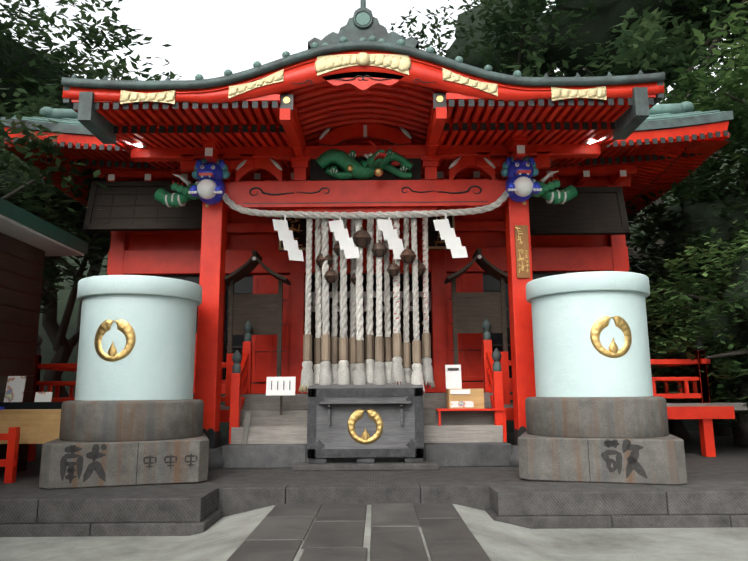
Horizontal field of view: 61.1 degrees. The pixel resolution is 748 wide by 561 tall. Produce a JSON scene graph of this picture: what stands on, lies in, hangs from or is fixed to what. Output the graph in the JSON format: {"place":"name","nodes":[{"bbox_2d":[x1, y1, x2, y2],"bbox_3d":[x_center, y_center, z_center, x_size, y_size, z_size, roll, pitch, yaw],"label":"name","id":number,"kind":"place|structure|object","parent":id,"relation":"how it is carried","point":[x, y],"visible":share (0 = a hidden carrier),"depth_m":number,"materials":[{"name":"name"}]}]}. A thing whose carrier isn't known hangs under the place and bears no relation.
{"place":"outdoors","nodes":[
{"label":"outdoors","id":0,"kind":"place"},
{"bbox_2d":[226,503,490,560],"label":"flagstone path","id":1,"kind":"structure","parent":0,"point":[279,532],"depth_m":4.79,"materials":[{"name":"stone"}]},
{"bbox_2d":[0,0,738,103],"label":"sky","id":2,"kind":"structure","parent":0,"point":[207,38],"materials":[{"name":"white"}]},
{"bbox_2d":[0,504,747,560],"bbox_3d":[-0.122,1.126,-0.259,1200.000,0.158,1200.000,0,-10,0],"label":"ground","id":3,"kind":"structure","parent":0,"point":[222,538],"depth_m":5.04,"materials":[{"name":"concrete"}]},
{"bbox_2d":[0,198,87,475],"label":"neighbouring building","id":4,"kind":"structure","parent":3,"relation":"on","point":[29,242],"depth_m":7.68,"materials":[{"name":"brown wood"}]},
{"bbox_2d":[0,78,110,313],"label":"tree","id":5,"kind":"object","parent":3,"relation":"on","point":[45,145],"visible":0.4,"depth_m":9.73,"materials":[{"name":"green plant"}]},
{"bbox_2d":[0,431,747,536],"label":"stone platform","id":6,"kind":"structure","parent":3,"relation":"on","point":[712,492],"depth_m":5.84,"materials":[{"name":"grey stone"}]},
{"bbox_2d":[0,427,19,482],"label":"fence","id":7,"kind":"object","parent":6,"relation":"on","point":[10,461],"visible":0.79,"depth_m":6.71,"materials":[{"name":"red paint"}]},
{"bbox_2d":[0,376,62,443],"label":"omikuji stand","id":8,"kind":"object","parent":6,"relation":"on","point":[37,421],"visible":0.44,"depth_m":7.03,"materials":[{"name":"brown wood"}]},
{"bbox_2d":[39,275,208,488],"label":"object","id":9,"kind":"object","parent":6,"relation":"on","point":[132,413],"visible":1,"depth_m":6.69,"materials":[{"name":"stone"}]},
{"bbox_2d":[61,35,665,170],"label":"roof","id":10,"kind":"structure","parent":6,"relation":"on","point":[309,97],"depth_m":7.29,"materials":[{"name":"red wood"}]},
{"bbox_2d":[308,0,418,48],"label":"roof ornament","id":11,"kind":"object","parent":10,"relation":"on","point":[362,24],"visible":0.33,"depth_m":7.57,"materials":[{"name":"grey metal"}]},
{"bbox_2d":[128,138,601,147],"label":"eave lamps","id":12,"kind":"object","parent":10,"relation":"attached to","point":[144,146],"visible":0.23,"depth_m":8.37,"materials":[{"name":"white paint"}]},
{"bbox_2d":[222,190,508,260],"bbox_3d":[-0.112,-0.832,8.307,4.186,1.129,0.206,0,-10,0],"label":"shimenawa rope","id":13,"kind":"object","parent":10,"relation":"attached to","point":[395,243],"visible":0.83,"depth_m":8.28,"materials":[{"name":"fabric"}]},
{"bbox_2d":[295,207,436,393],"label":"bell ropes","id":14,"kind":"object","parent":10,"relation":"attached to","point":[329,368],"visible":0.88,"depth_m":8.22,"materials":[{"name":"white fabric"}]},
{"bbox_2d":[154,140,577,207],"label":"carved ornaments","id":15,"kind":"object","parent":10,"relation":"attached to","point":[521,185],"visible":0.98,"depth_m":8.42,"materials":[{"name":"green wood"}]},
{"bbox_2d":[130,118,600,469],"bbox_3d":[-0.105,0.044,8.073,6.360,4.538,1.106,0,-10,0],"label":"frame","id":16,"kind":"object","parent":6,"relation":"on","point":[301,191],"visible":0.79,"depth_m":8.43,"materials":[{"name":"red wood"}]},
{"bbox_2d":[292,383,438,470],"bbox_3d":[-0.102,1.823,8.031,1.750,1.024,0.920,0,-10,0],"label":"offering box","id":17,"kind":"object","parent":6,"relation":"on","point":[365,424],"visible":1,"depth_m":7.69,"materials":[{"name":"grey wood"}]},
{"bbox_2d":[27,161,746,467],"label":"shrine hall","id":18,"kind":"structure","parent":6,"relation":"on","point":[275,439],"depth_m":10.18,"materials":[{"name":"red wood"}]},
{"bbox_2d":[241,377,295,443],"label":"notices","id":19,"kind":"object","parent":18,"relation":"on","point":[281,387],"visible":0.98,"depth_m":8.31,"materials":[{"name":"paper"}]},
{"bbox_2d":[83,181,629,376],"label":"wall panels","id":20,"kind":"object","parent":18,"relation":"on","point":[129,205],"visible":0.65,"depth_m":9.87,"materials":[{"name":"brown wood"}]},
{"bbox_2d":[0,101,733,216],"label":"side roof","id":21,"kind":"structure","parent":18,"relation":"on","point":[662,147],"depth_m":9.85,"materials":[{"name":"red wood"}]},
{"bbox_2d":[434,365,506,441],"bbox_3d":[1.267,1.617,8.402,0.900,1.000,0.420,0,-10,0],"label":"small table","id":22,"kind":"object","parent":18,"relation":"on","point":[458,398],"visible":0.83,"depth_m":8.27,"materials":[{"name":"red paint"}]},
{"bbox_2d":[518,271,686,484],"bbox_3d":[2.490,1.082,7.250,1.600,2.164,1.603,-3,-10,17],"label":"barrel","id":23,"kind":"object","parent":6,"relation":"on","point":[596,410],"visible":1,"depth_m":6.67,"materials":[{"name":"ceramic"}]},
{"bbox_2d":[645,220,747,386],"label":"tree","id":24,"kind":"object","parent":3,"relation":"on","point":[733,301],"visible":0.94,"depth_m":8.96,"materials":[{"name":"green plant"}]},
{"bbox_2d":[659,0,747,208],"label":"tree","id":25,"kind":"object","parent":3,"relation":"on","point":[701,101],"visible":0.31,"depth_m":10.77,"materials":[{"name":"green plant"}]},
{"bbox_2d":[38,97,747,433],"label":"hillside","id":26,"kind":"structure","parent":0,"point":[47,351],"depth_m":25.55,"materials":[{"name":"green plant"}]},
{"bbox_2d":[0,3,22,54],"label":"tree","id":27,"kind":"object","parent":26,"relation":"on","point":[7,37],"visible":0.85,"depth_m":13.46,"materials":[{"name":"green plant"}]},
{"bbox_2d":[1,0,69,50],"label":"tree","id":28,"kind":"object","parent":26,"relation":"on","point":[13,19],"visible":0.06,"depth_m":20.67,"materials":[{"name":"green plant"}]},
{"bbox_2d":[0,84,110,397],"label":"tree","id":29,"kind":"object","parent":26,"relation":"on","point":[63,346],"visible":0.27,"depth_m":12.28,"materials":[{"name":"green plant"}]},
{"bbox_2d":[0,0,175,284],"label":"tree","id":30,"kind":"object","parent":26,"relation":"on","point":[41,67],"visible":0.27,"depth_m":15.55,"materials":[{"name":"green plant"}]},
{"bbox_2d":[4,44,181,396],"bbox_3d":[-8.510,-1.641,20.027,8.105,11.322,9.429,0,-10,0],"label":"tree","id":31,"kind":"object","parent":26,"relation":"on","point":[95,75],"depth_m":18.77,"materials":[{"name":"green plant"}]},
{"bbox_2d":[387,0,577,76],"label":"tree","id":32,"kind":"object","parent":26,"relation":"on","point":[484,15],"visible":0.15,"depth_m":21.32,"materials":[{"name":"green plant"}]},
{"bbox_2d":[445,0,747,400],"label":"tree","id":33,"kind":"object","parent":26,"relation":"on","point":[592,38],"visible":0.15,"depth_m":17.35,"materials":[{"name":"green plant"}]},
{"bbox_2d":[527,3,747,282],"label":"tree","id":34,"kind":"object","parent":26,"relation":"on","point":[714,75],"depth_m":23.91,"materials":[{"name":"green plant"}]},
{"bbox_2d":[634,251,695,439],"bbox_3d":[5.350,1.440,12.696,3.494,4.170,3.938,-9,-13,39],"label":"tree","id":35,"kind":"object","parent":26,"relation":"on","point":[676,427],"visible":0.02,"depth_m":11.96,"materials":[{"name":"green plant"}]},
{"bbox_2d":[635,244,731,401],"bbox_3d":[6.496,1.347,12.517,4.588,4.088,4.196,0,-10,0],"label":"tree","id":36,"kind":"object","parent":26,"relation":"on","point":[682,323],"visible":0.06,"depth_m":12.01,"materials":[{"name":"green plant"}]},
{"bbox_2d":[625,153,747,444],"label":"tree","id":37,"kind":"object","parent":26,"relation":"on","point":[711,213],"visible":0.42,"depth_m":11.27,"materials":[{"name":"green plant"}]},
{"bbox_2d":[625,117,747,435],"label":"tree","id":38,"kind":"object","parent":26,"relation":"on","point":[720,430],"visible":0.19,"depth_m":12.76,"materials":[{"name":"green plant"}]},
{"bbox_2d":[640,0,747,122],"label":"tree","id":39,"kind":"object","parent":26,"relation":"on","point":[669,70],"visible":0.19,"depth_m":14.39,"materials":[{"name":"green plant"}]},
{"bbox_2d":[646,270,747,448],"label":"bush","id":40,"kind":"object","parent":26,"relation":"on","point":[719,389],"visible":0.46,"depth_m":9.59,"materials":[{"name":"green plant"}]},
{"bbox_2d":[731,40,747,172],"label":"tree","id":41,"kind":"object","parent":26,"relation":"on","point":[743,119],"visible":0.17,"depth_m":11.84,"materials":[{"name":"green plant"}]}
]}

